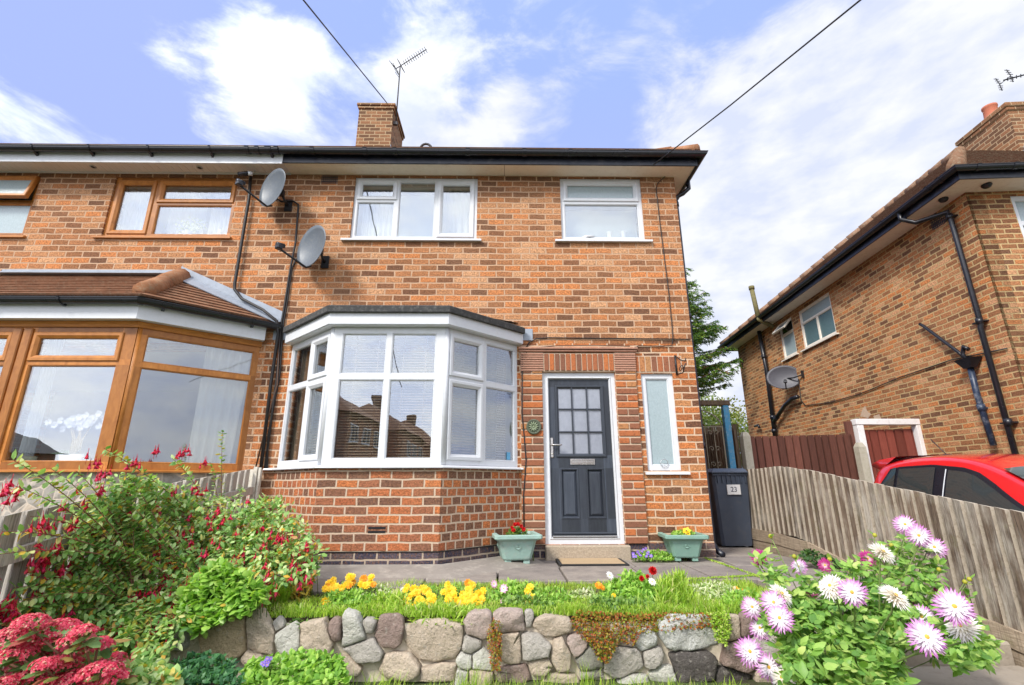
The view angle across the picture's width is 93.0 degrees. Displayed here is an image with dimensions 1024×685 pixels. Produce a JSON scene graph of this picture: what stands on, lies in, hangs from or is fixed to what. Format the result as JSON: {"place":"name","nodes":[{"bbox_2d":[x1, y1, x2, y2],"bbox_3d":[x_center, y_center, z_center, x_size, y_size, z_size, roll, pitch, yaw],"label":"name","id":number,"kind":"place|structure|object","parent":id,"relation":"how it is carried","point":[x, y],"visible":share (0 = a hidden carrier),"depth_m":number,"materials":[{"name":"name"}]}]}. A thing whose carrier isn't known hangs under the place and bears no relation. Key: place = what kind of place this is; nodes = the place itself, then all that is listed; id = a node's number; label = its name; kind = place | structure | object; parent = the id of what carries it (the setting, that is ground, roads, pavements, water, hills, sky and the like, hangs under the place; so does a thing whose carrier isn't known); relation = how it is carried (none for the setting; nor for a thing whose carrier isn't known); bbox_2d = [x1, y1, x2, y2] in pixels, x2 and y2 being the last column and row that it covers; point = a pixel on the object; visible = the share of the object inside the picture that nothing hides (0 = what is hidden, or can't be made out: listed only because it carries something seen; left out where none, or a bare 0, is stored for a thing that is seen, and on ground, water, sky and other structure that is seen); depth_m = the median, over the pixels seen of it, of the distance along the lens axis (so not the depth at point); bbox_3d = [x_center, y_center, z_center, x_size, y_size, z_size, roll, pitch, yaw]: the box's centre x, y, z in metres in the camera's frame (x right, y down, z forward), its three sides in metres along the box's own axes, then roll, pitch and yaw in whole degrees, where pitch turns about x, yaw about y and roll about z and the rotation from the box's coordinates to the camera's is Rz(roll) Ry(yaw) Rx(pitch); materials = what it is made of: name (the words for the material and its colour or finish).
{"place":"outdoors","nodes":[
{"label":"outdoors","id":0,"kind":"place"},
{"bbox_2d":[278,556,542,581],"bbox_3d":[-1.391,2.383,5.151,3.590,0.115,1.240,0,-16,-1],"label":"concrete apron","id":1,"kind":"object","parent":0,"point":[453,570],"visible":0.29,"depth_m":4.87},
{"bbox_2d":[492,531,542,563],"bbox_3d":[-0.004,2.367,5.649,0.574,0.312,0.802,2,-16,-9],"label":"planter","id":2,"kind":"object","parent":1,"relation":"on","point":[515,547],"visible":0.71,"depth_m":5.34,"materials":[{"name":"plastic"}]},
{"bbox_2d":[506,522,527,534],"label":"geranium","id":3,"kind":"object","parent":2,"relation":"in","point":[512,530],"visible":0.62,"depth_m":5.55,"materials":[{"name":"red plant"}]},
{"bbox_2d":[48,569,906,684],"bbox_3d":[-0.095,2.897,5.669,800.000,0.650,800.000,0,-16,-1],"label":"ground","id":4,"kind":"structure","parent":0,"point":[751,681],"depth_m":3.31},
{"bbox_2d":[0,612,137,684],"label":"hydrangea","id":5,"kind":"object","parent":4,"relation":"on","point":[76,656],"visible":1,"depth_m":2.44,"materials":[{"name":"red plant"}]},
{"bbox_2d":[124,650,183,684],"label":"corner foliage","id":6,"kind":"object","parent":5,"relation":"attached to","point":[151,670],"visible":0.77,"depth_m":2.71,"materials":[{"name":"green plant"}]},
{"bbox_2d":[0,467,262,673],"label":"garden fence","id":7,"kind":"object","parent":4,"relation":"on","point":[12,569],"visible":0.27,"depth_m":3.23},
{"bbox_2d":[0,143,331,515],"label":"semi detached house","id":8,"kind":"structure","parent":4,"relation":"on","point":[139,321],"depth_m":6.77,"materials":[{"name":"orange brick"}]},
{"bbox_2d":[0,176,40,237],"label":"window","id":9,"kind":"structure","parent":8,"relation":"in","point":[14,214],"depth_m":6.99,"materials":[{"name":"brown wood"}]},
{"bbox_2d":[16,339,64,460],"bbox_3d":[-5.532,0.677,5.703,0.180,1.540,0.060,0,-16,-1],"label":"curtain","id":10,"kind":"object","parent":8,"relation":"hanging from","point":[36,413],"visible":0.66,"depth_m":5.69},
{"bbox_2d":[120,188,151,229],"bbox_3d":[-5.480,-1.889,7.177,0.500,0.870,0.060,0,-16,-1],"label":"curtain","id":11,"kind":"object","parent":8,"relation":"hanging from","point":[135,211],"visible":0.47,"depth_m":7.20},
{"bbox_2d":[0,266,281,515],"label":"bay window","id":12,"kind":"structure","parent":8,"relation":"in","point":[133,320],"depth_m":5.57,"materials":[{"name":"wood"}]},
{"bbox_2d":[44,410,104,460],"bbox_3d":[-4.885,1.047,5.440,0.650,0.579,0.160,0,-16,-1],"label":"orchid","id":13,"kind":"object","parent":12,"relation":"in","point":[82,422],"visible":0.92,"depth_m":5.43,"materials":[{"name":"white plant"}]},
{"bbox_2d":[92,178,237,238],"bbox_3d":[-4.927,-1.935,7.023,1.920,1.010,0.140,0,-16,-1],"label":"window","id":14,"kind":"structure","parent":8,"relation":"in","point":[159,185],"depth_m":7.05,"materials":[{"name":"brown wood"}]},
{"bbox_2d":[164,216,206,233],"bbox_3d":[-4.790,-1.668,7.116,0.642,0.408,0.193,0,-16,-1],"label":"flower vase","id":15,"kind":"object","parent":8,"relation":"on","point":[190,230],"visible":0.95,"depth_m":7.12,"materials":[{"name":"white plant"}]},
{"bbox_2d":[165,192,209,233],"bbox_3d":[-4.836,-1.861,7.242,0.550,0.850,0.060,0,-16,-1],"label":"curtain","id":16,"kind":"object","parent":8,"relation":"hanging from","point":[184,214],"visible":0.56,"depth_m":7.25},
{"bbox_2d":[186,346,251,462],"bbox_3d":[-3.656,0.788,6.102,0.520,1.540,0.070,14,-21,-39],"label":"curtain","id":17,"kind":"object","parent":8,"relation":"hanging from","point":[218,405],"visible":0.77,"depth_m":6.08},
{"bbox_2d":[207,190,230,233],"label":"curtain","id":18,"kind":"object","parent":8,"relation":"hanging from","point":[219,218],"visible":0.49,"depth_m":7.19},
{"bbox_2d":[233,176,279,468],"bbox_3d":[-3.452,-0.462,6.505,0.764,4.214,0.122,0,-16,-1],"label":"drain pipe","id":19,"kind":"object","parent":8,"relation":"attached to","point":[269,315],"visible":0.91,"depth_m":6.43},
{"bbox_2d":[235,168,292,211],"bbox_3d":[-3.358,-2.166,6.704,0.513,0.633,0.727,0,-16,-1],"label":"satellite dish","id":20,"kind":"object","parent":8,"relation":"attached to","point":[271,190],"visible":1,"depth_m":6.85,"materials":[{"name":"grey metal"}]},
{"bbox_2d":[264,198,298,467],"bbox_3d":[-3.244,-0.288,6.510,0.428,3.820,0.028,0,-16,-1],"label":"dish cable","id":21,"kind":"object","parent":8,"relation":"attached to","point":[279,344],"visible":0.91,"depth_m":6.51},
{"bbox_2d":[170,649,245,684],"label":"foam flower","id":22,"kind":"object","parent":4,"relation":"on","point":[219,672],"visible":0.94,"depth_m":2.99,"materials":[{"name":"green plant"}]},
{"bbox_2d":[172,556,272,639],"bbox_3d":[-2.027,1.781,3.417,0.696,0.498,0.380,0,-16,-1],"label":"lemon balm","id":23,"kind":"object","parent":4,"relation":"on","point":[224,582],"visible":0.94,"depth_m":3.37,"materials":[{"name":"green plant"}]},
{"bbox_2d":[239,646,351,684],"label":"cranesbill","id":24,"kind":"object","parent":4,"relation":"on","point":[314,668],"visible":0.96,"depth_m":3.01,"materials":[{"name":"green plant"}]},
{"bbox_2d":[115,606,777,684],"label":"stone garden wall","id":25,"kind":"structure","parent":4,"relation":"on","point":[389,644],"depth_m":3.37,"materials":[{"name":"grey stone"}]},
{"bbox_2d":[486,617,502,672],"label":"creeper","id":26,"kind":"object","parent":25,"relation":"attached to","point":[495,638],"visible":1,"depth_m":3.31,"materials":[{"name":"brown plant"}]},
{"bbox_2d":[570,609,723,663],"bbox_3d":[0.968,2.053,3.399,1.125,0.329,0.238,0,-16,-1],"label":"stonecrop","id":27,"kind":"object","parent":25,"relation":"on","point":[607,632],"visible":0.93,"depth_m":3.42,"materials":[{"name":"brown plant"}]},
{"bbox_2d":[707,610,731,646],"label":"creeper","id":28,"kind":"object","parent":25,"relation":"attached to","point":[721,633],"visible":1,"depth_m":3.40,"materials":[{"name":"green plant"}]},
{"bbox_2d":[148,656,749,684],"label":"lawn grass","id":29,"kind":"structure","parent":4,"relation":"on","point":[542,683],"depth_m":3.23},
{"bbox_2d":[260,656,275,673],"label":"bellflower","id":30,"kind":"object","parent":29,"relation":"on","point":[266,661],"visible":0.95,"depth_m":3.00,"materials":[{"name":"purple plant"}]},
{"bbox_2d":[101,583,816,635],"bbox_3d":[-0.417,2.301,3.916,5.300,0.480,0.970,0,-16,-1],"label":"flower bed","id":31,"kind":"object","parent":4,"relation":"on","point":[406,618],"visible":0.01,"depth_m":3.53,"materials":[{"name":"soil"}]},
{"bbox_2d":[0,430,328,684],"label":"fuchsia bush","id":32,"kind":"object","parent":31,"relation":"on","point":[121,593],"visible":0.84,"depth_m":3.54,"materials":[{"name":"green plant"}]},
{"bbox_2d":[273,557,318,601],"bbox_3d":[-1.756,1.932,3.909,0.392,0.367,0.290,9,-19,-30],"label":"spurge","id":33,"kind":"object","parent":31,"relation":"on","point":[307,587],"visible":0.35,"depth_m":3.89,"materials":[{"name":"green plant"}]},
{"bbox_2d":[287,602,315,628],"bbox_3d":[-1.535,1.982,3.515,0.219,0.177,0.295,11,-19,-33],"label":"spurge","id":34,"kind":"object","parent":31,"relation":"on","point":[297,619],"visible":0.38,"depth_m":3.47,"materials":[{"name":"green plant"}]},
{"bbox_2d":[289,558,321,596],"bbox_3d":[-1.706,1.934,4.004,0.255,0.302,0.289,0,-16,-1],"label":"spurge","id":35,"kind":"object","parent":31,"relation":"on","point":[311,591],"visible":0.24,"depth_m":3.98,"materials":[{"name":"green plant"}]},
{"bbox_2d":[321,587,374,616],"bbox_3d":[-1.242,1.981,3.681,0.412,0.207,0.414,0,-16,-1],"label":"border plant","id":36,"kind":"object","parent":31,"relation":"on","point":[338,597],"visible":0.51,"depth_m":3.73,"materials":[{"name":"green plant"}]},
{"bbox_2d":[321,573,376,604],"bbox_3d":[-1.305,2.013,3.871,0.494,0.296,0.460,0,-16,-1],"label":"marigold plant","id":37,"kind":"object","parent":31,"relation":"on","point":[348,584],"visible":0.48,"depth_m":3.95,"materials":[{"name":"yellow plant"}]},
{"bbox_2d":[353,582,403,601],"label":"ground cover","id":38,"kind":"object","parent":31,"relation":"on","point":[383,588],"visible":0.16,"depth_m":3.98,"materials":[{"name":"green plant"}]},
{"bbox_2d":[367,587,414,619],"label":"border plant","id":39,"kind":"object","parent":31,"relation":"on","point":[393,595],"visible":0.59,"depth_m":3.71,"materials":[{"name":"green plant"}]},
{"bbox_2d":[402,583,438,605],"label":"marigold plant","id":40,"kind":"object","parent":31,"relation":"on","point":[420,592],"visible":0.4,"depth_m":3.84,"materials":[{"name":"yellow plant"}]},
{"bbox_2d":[408,599,478,627],"bbox_3d":[-0.487,1.966,3.538,0.595,0.167,0.351,0,-16,-1],"label":"border plant","id":41,"kind":"object","parent":31,"relation":"on","point":[458,618],"visible":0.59,"depth_m":3.53,"materials":[{"name":"green plant"}]},
{"bbox_2d":[437,579,487,605],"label":"marigold plant","id":42,"kind":"object","parent":31,"relation":"on","point":[451,592],"visible":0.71,"depth_m":3.84,"materials":[{"name":"yellow plant"}]},
{"bbox_2d":[475,577,546,605],"bbox_3d":[-0.003,2.026,3.836,0.557,0.254,0.502,0,-16,-1],"label":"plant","id":43,"kind":"object","parent":31,"relation":"on","point":[511,585],"visible":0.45,"depth_m":3.91,"materials":[{"name":"green plant"}]},
{"bbox_2d":[263,572,768,617],"bbox_3d":[-0.015,1.986,3.949,4.430,0.210,1.147,0,-16,-1],"label":"grass strip","id":44,"kind":"object","parent":31,"relation":"on","point":[712,604],"depth_m":3.60,"materials":[{"name":"plant"}]},
{"bbox_2d":[498,593,555,620],"bbox_3d":[0.112,1.983,3.621,0.480,0.180,0.356,0,-16,-1],"label":"border plant","id":45,"kind":"object","parent":31,"relation":"on","point":[520,599],"visible":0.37,"depth_m":3.66,"materials":[{"name":"green plant"}]},
{"bbox_2d":[530,585,572,614],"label":"border plant","id":46,"kind":"object","parent":31,"relation":"on","point":[557,594],"visible":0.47,"depth_m":3.80,"materials":[{"name":"green plant"}]},
{"bbox_2d":[561,586,597,599],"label":"ground cover","id":47,"kind":"object","parent":31,"relation":"on","point":[580,592],"visible":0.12,"depth_m":3.97,"materials":[{"name":"green plant"}]},
{"bbox_2d":[587,594,656,616],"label":"border plant","id":48,"kind":"object","parent":31,"relation":"on","point":[612,600],"visible":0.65,"depth_m":3.65,"materials":[{"name":"green plant"}]},
{"bbox_2d":[594,566,659,604],"bbox_3d":[0.926,1.969,3.867,0.556,0.319,0.503,0,-16,-1],"label":"flowering plant","id":49,"kind":"object","parent":31,"relation":"on","point":[644,582],"visible":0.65,"depth_m":3.90,"materials":[{"name":"green plant"}]},
{"bbox_2d":[652,565,696,605],"bbox_3d":[1.284,1.916,3.810,0.344,0.276,0.452,-7,-17,21],"label":"border plant","id":50,"kind":"object","parent":31,"relation":"on","point":[668,581],"visible":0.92,"depth_m":3.80,"materials":[{"name":"green plant"}]},
{"bbox_2d":[689,578,738,600],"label":"ground cover","id":51,"kind":"object","parent":31,"relation":"on","point":[705,585],"visible":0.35,"depth_m":3.95,"materials":[{"name":"green plant"}]},
{"bbox_2d":[717,587,758,613],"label":"border plant","id":52,"kind":"object","parent":31,"relation":"on","point":[740,591],"visible":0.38,"depth_m":3.79,"materials":[{"name":"green plant"}]},
{"bbox_2d":[249,103,725,564],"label":"semi detached house","id":53,"kind":"structure","parent":4,"relation":"on","point":[513,272],"depth_m":6.44,"materials":[{"name":"orange brick"}]},
{"bbox_2d":[255,338,279,466],"bbox_3d":[-3.091,0.717,6.216,0.144,1.726,0.018,0,-16,-1],"label":"dish cable","id":54,"kind":"object","parent":53,"relation":"attached to","point":[270,405],"visible":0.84,"depth_m":6.20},
{"bbox_2d":[266,258,296,467],"bbox_3d":[-2.902,0.172,6.393,0.342,2.872,0.022,0,-16,-1],"label":"dish cable","id":55,"kind":"object","parent":53,"relation":"attached to","point":[282,342],"visible":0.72,"depth_m":6.44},
{"bbox_2d":[289,348,310,459],"bbox_3d":[-2.660,0.802,6.196,0.400,1.480,0.060,-15,-22,41],"label":"curtain","id":56,"kind":"object","parent":53,"relation":"hanging from","point":[299,410],"visible":0.5,"depth_m":6.24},
{"bbox_2d":[275,225,329,267],"bbox_3d":[-2.762,-1.296,6.476,0.691,0.653,0.527,8,-18,-26],"label":"satellite dish","id":57,"kind":"object","parent":53,"relation":"attached to","point":[310,250],"visible":1,"depth_m":6.61,"materials":[{"name":"grey metal"}]},
{"bbox_2d":[307,343,324,453],"bbox_3d":[-2.292,0.670,5.833,0.603,1.530,0.036,-15,-22,41],"label":"venetian blind","id":58,"kind":"object","parent":53,"relation":"attached to","point":[314,416],"visible":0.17,"depth_m":5.83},
{"bbox_2d":[303,0,386,102],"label":"overhead cable","id":59,"kind":"object","parent":53,"relation":"attached to","point":[342,47],"visible":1,"depth_m":8.21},
{"bbox_2d":[335,335,385,457],"bbox_3d":[-1.710,0.607,5.620,0.520,1.530,0.036,0,-16,-1],"label":"venetian blind","id":60,"kind":"object","parent":53,"relation":"attached to","point":[374,401],"visible":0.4,"depth_m":5.57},
{"bbox_2d":[361,191,393,235],"bbox_3d":[-1.981,-1.852,7.245,0.500,0.880,0.060,0,-16,-1],"label":"curtain","id":61,"kind":"object","parent":53,"relation":"hanging from","point":[377,219],"visible":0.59,"depth_m":7.24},
{"bbox_2d":[263,305,532,564],"bbox_3d":[-1.445,1.068,5.849,3.460,2.970,1.230,0,-16,-1],"label":"bay window","id":62,"kind":"structure","parent":53,"relation":"in","point":[444,507],"depth_m":5.48,"materials":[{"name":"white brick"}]},
{"bbox_2d":[389,47,427,125],"bbox_3d":[-2.438,-5.972,11.430,0.917,2.050,0.336,-2,-16,6],"label":"television aerial","id":63,"kind":"object","parent":53,"relation":"attached to","point":[395,122],"visible":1,"depth_m":11.52,"materials":[{"name":"metal"}]},
{"bbox_2d":[386,335,434,457],"bbox_3d":[-1.150,0.608,5.629,0.520,1.530,0.036,0,-16,-1],"label":"venetian blind","id":64,"kind":"object","parent":53,"relation":"attached to","point":[423,409],"visible":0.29,"depth_m":5.57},
{"bbox_2d":[340,178,480,241],"bbox_3d":[-1.428,-1.932,7.074,1.980,1.055,0.150,0,-16,-1],"label":"window","id":65,"kind":"structure","parent":53,"relation":"in","point":[396,183],"depth_m":7.10,"materials":[{"name":"white plastic"}]},
{"bbox_2d":[398,196,433,236],"bbox_3d":[-1.422,-1.829,7.330,0.620,0.880,0.008,0,-16,-1],"label":"curtain","id":66,"kind":"object","parent":53,"relation":"hanging from","point":[416,213],"visible":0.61,"depth_m":7.35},
{"bbox_2d":[442,188,469,233],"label":"curtain","id":67,"kind":"object","parent":53,"relation":"hanging from","point":[456,211],"visible":0.6,"depth_m":7.30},
{"bbox_2d":[451,342,505,459],"bbox_3d":[-0.429,0.708,5.982,0.942,1.530,0.036,15,-22,-41],"label":"venetian blind","id":68,"kind":"object","parent":53,"relation":"attached to","point":[490,435],"visible":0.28,"depth_m":5.97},
{"bbox_2d":[495,352,505,459],"bbox_3d":[-0.146,0.853,6.392,0.150,1.480,0.059,15,-22,-41],"label":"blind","id":69,"kind":"object","parent":53,"relation":"hanging from","point":[501,393],"visible":0.64,"depth_m":6.39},
{"bbox_2d":[521,355,526,526],"bbox_3d":[0.153,1.211,6.131,0.063,2.194,0.020,0,-16,-1],"label":"wall cable","id":70,"kind":"object","parent":53,"relation":"attached to","point":[524,443],"depth_m":6.11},
{"bbox_2d":[526,419,540,433],"bbox_3d":[0.276,1.065,6.152,0.190,0.190,0.036,0,-16,-1],"label":"wall plaque","id":71,"kind":"object","parent":53,"relation":"attached to","point":[533,426],"depth_m":6.14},
{"bbox_2d":[548,379,616,534],"bbox_3d":[0.878,1.405,6.149,0.799,1.930,0.110,0,-16,-1],"label":"front door","id":72,"kind":"structure","parent":53,"relation":"in","point":[581,458],"depth_m":6.14,"materials":[{"name":"plastic"}]},
{"bbox_2d":[565,211,636,236],"bbox_3d":[1.309,-1.715,7.280,1.120,0.580,0.008,0,-16,-1],"label":"curtain","id":73,"kind":"object","parent":53,"relation":"hanging from","point":[593,223],"visible":0.69,"depth_m":7.30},
{"bbox_2d":[555,179,652,242],"bbox_3d":[1.307,-1.931,7.119,1.390,1.065,0.150,0,-16,-1],"label":"window","id":74,"kind":"structure","parent":53,"relation":"in","point":[573,192],"depth_m":7.20,"materials":[{"name":"white plastic"}]},
{"bbox_2d":[526,337,690,346],"bbox_3d":[1.287,0.013,6.513,2.237,0.173,0.016,0,-16,-1],"label":"wall cable","id":75,"kind":"object","parent":53,"relation":"attached to","point":[607,338],"depth_m":6.53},
{"bbox_2d":[637,176,672,346],"bbox_3d":[1.962,-0.702,6.731,0.720,4.111,0.012,0,-16,-1],"label":"wall cable","id":76,"kind":"object","parent":53,"relation":"attached to","point":[666,273],"depth_m":6.80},
{"bbox_2d":[641,374,689,474],"bbox_3d":[1.934,1.035,6.268,0.550,1.290,0.150,0,-16,-1],"label":"window","id":77,"kind":"structure","parent":53,"relation":"in","point":[661,434],"depth_m":6.29,"materials":[{"name":"white plastic"}]},
{"bbox_2d":[674,355,685,374],"bbox_3d":[2.216,0.268,6.341,0.062,0.274,0.260,4,-17,-15],"label":"hanging basket bracket","id":78,"kind":"object","parent":53,"relation":"attached to","point":[675,356],"visible":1,"depth_m":6.38,"materials":[{"name":"black metal"}]},
{"bbox_2d":[653,0,860,164],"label":"overhead cable","id":79,"kind":"object","parent":53,"relation":"attached to","point":[832,22],"visible":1,"depth_m":4.93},
{"bbox_2d":[686,268,746,397],"bbox_3d":[4.999,1.244,15.509,4.728,8.147,4.522,-13,-21,38],"label":"conifer tree","id":80,"kind":"object","parent":4,"relation":"on","point":[699,329],"visible":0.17,"depth_m":14.88,"materials":[{"name":"green plant"}]},
{"bbox_2d":[703,423,742,468],"bbox_3d":[3.534,2.435,8.810,2.115,2.130,1.560,0,-16,-1],"label":"old board fence","id":81,"kind":"object","parent":4,"relation":"on","point":[719,443],"visible":0.14,"depth_m":9.05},
{"bbox_2d":[700,392,748,460],"bbox_3d":[7.899,4.178,19.565,4.293,4.752,3.896,0,-16,-1],"label":"broadleaf tree","id":82,"kind":"object","parent":4,"relation":"on","point":[709,418],"visible":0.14,"depth_m":19.37,"materials":[{"name":"green plant"}]},
{"bbox_2d":[702,395,748,467],"bbox_3d":[9.991,4.659,21.106,4.137,4.677,3.878,0,-16,-1],"label":"broadleaf tree","id":83,"kind":"object","parent":4,"relation":"on","point":[736,407],"visible":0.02,"depth_m":20.91,"materials":[{"name":"green plant"}]},
{"bbox_2d":[740,432,872,534],"bbox_3d":[4.861,2.562,7.913,2.004,2.180,0.232,0,-16,-1],"label":"close board fence","id":84,"kind":"object","parent":4,"relation":"on","point":[840,455],"visible":0.3,"depth_m":8.13,"materials":[{"name":"wood"}]},
{"bbox_2d":[734,514,1004,684],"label":"dahlia bush","id":85,"kind":"object","parent":4,"relation":"on","point":[874,655],"visible":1,"depth_m":2.49,"materials":[{"name":"green plant"}]},
{"bbox_2d":[717,101,1023,454],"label":"detached house","id":86,"kind":"structure","parent":4,"relation":"on","point":[925,270],"depth_m":8.40,"materials":[{"name":"orange brick"}]},
{"bbox_2d":[766,365,804,389],"bbox_3d":[6.860,0.851,12.137,0.704,0.645,0.632,0,-16,-1],"label":"satellite dish","id":87,"kind":"object","parent":86,"relation":"attached to","point":[784,377],"visible":0.99,"depth_m":12.30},
{"bbox_2d":[772,317,798,361],"bbox_3d":[7.073,-0.080,12.591,0.310,1.010,0.810,-1,-16,3],"label":"window","id":88,"kind":"structure","parent":86,"relation":"in","point":[785,328],"depth_m":12.62,"materials":[{"name":"white paint"}]},
{"bbox_2d":[799,292,838,351],"bbox_3d":[7.078,-0.458,11.287,0.150,1.010,1.500,-1,-16,3],"label":"window","id":89,"kind":"structure","parent":86,"relation":"in","point":[816,319],"depth_m":11.27,"materials":[{"name":"white paint"}]},
{"bbox_2d":[843,419,926,482],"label":"side gate","id":90,"kind":"structure","parent":86,"relation":"attached to","point":[883,444],"depth_m":8.25,"materials":[{"name":"white paint"}]},
{"bbox_2d":[798,348,1006,405],"bbox_3d":[6.960,0.530,9.395,0.019,0.783,5.460,-1,-16,3],"label":"wall cable","id":91,"kind":"object","parent":86,"relation":"attached to","point":[897,378],"depth_m":8.69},
{"bbox_2d":[1010,196,1023,237],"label":"window","id":92,"kind":"structure","parent":86,"relation":"in","point":[1017,201],"depth_m":7.24,"materials":[{"name":"white plastic"}]},
{"bbox_2d":[746,466,1023,666],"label":"garden fence","id":93,"kind":"object","parent":4,"relation":"on","point":[837,517],"visible":0.62,"depth_m":4.34,"materials":[{"name":"wood"}]},
{"bbox_2d":[774,628,1023,684],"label":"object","id":94,"kind":"structure","parent":4,"relation":"on","point":[1008,672],"depth_m":3.07,"materials":[{"name":"concrete"}]},
{"bbox_2d":[0,0,1023,452],"label":"sky","id":95,"kind":"structure","parent":0,"point":[794,166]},
{"bbox_2d":[265,544,927,605],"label":"path","id":96,"kind":"structure","parent":0,"point":[735,556],"depth_m":4.92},
{"bbox_2d":[555,558,628,565],"bbox_3d":[0.889,2.467,5.469,0.760,0.017,0.445,0,-16,-1],"label":"doormat","id":97,"kind":"object","parent":96,"relation":"on","point":[590,562],"visible":1,"depth_m":5.37,"materials":[{"name":"fabric"}]},
{"bbox_2d":[631,547,673,562],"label":"bellflower","id":98,"kind":"object","parent":96,"relation":"on","point":[644,556],"visible":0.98,"depth_m":5.56,"materials":[{"name":"green plant"}]},
{"bbox_2d":[658,532,708,561],"bbox_3d":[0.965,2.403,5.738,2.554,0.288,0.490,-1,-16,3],"label":"planter","id":99,"kind":"object","parent":96,"relation":"on","point":[678,547],"visible":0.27,"depth_m":5.52,"materials":[{"name":"plastic"}]},
{"bbox_2d":[671,527,695,561],"bbox_3d":[2.003,2.368,5.686,0.235,0.386,0.374,-15,-22,42],"label":"pansy","id":100,"kind":"object","parent":99,"relation":"in","point":[687,531],"visible":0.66,"depth_m":5.72,"materials":[{"name":"yellow plant"}]},
{"bbox_2d":[708,468,752,545],"bbox_3d":[3.133,2.391,7.131,0.590,1.077,0.684,0,-16,-1],"label":"wheelie bin","id":101,"kind":"object","parent":96,"relation":"on","point":[730,500],"visible":0.94,"depth_m":6.87,"materials":[{"name":"grey plastic"}]},
{"bbox_2d":[687,557,788,581],"bbox_3d":[2.317,2.308,4.937,0.893,0.018,1.550,-8,-18,26],"label":"joint moss","id":102,"kind":"object","parent":96,"relation":"on","point":[742,570],"visible":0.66,"depth_m":4.67,"materials":[{"name":"green plant"}]},
{"bbox_2d":[798,548,838,568],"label":"ivy","id":103,"kind":"object","parent":96,"relation":"on","point":[805,555],"visible":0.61,"depth_m":5.12,"materials":[{"name":"green plant"}]},
{"bbox_2d":[995,69,1023,90],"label":"television aerial","id":104,"kind":"object","parent":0,"point":[1010,78],"visible":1,"depth_m":14.21,"materials":[{"name":"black metal"}]},
{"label":"driveway","id":105,"kind":"structure","parent":0,"visible":0},
{"bbox_2d":[700,400,735,468],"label":"wrought iron gate","id":106,"kind":"structure","parent":105,"relation":"on","point":[728,442],"depth_m":8.10,"materials":[{"name":"metal"}]},
{"bbox_2d":[872,439,1023,584],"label":"parked car","id":107,"kind":"object","parent":105,"relation":"on","point":[992,479],"visible":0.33,"depth_m":4.94,"materials":[{"name":"red paint"}]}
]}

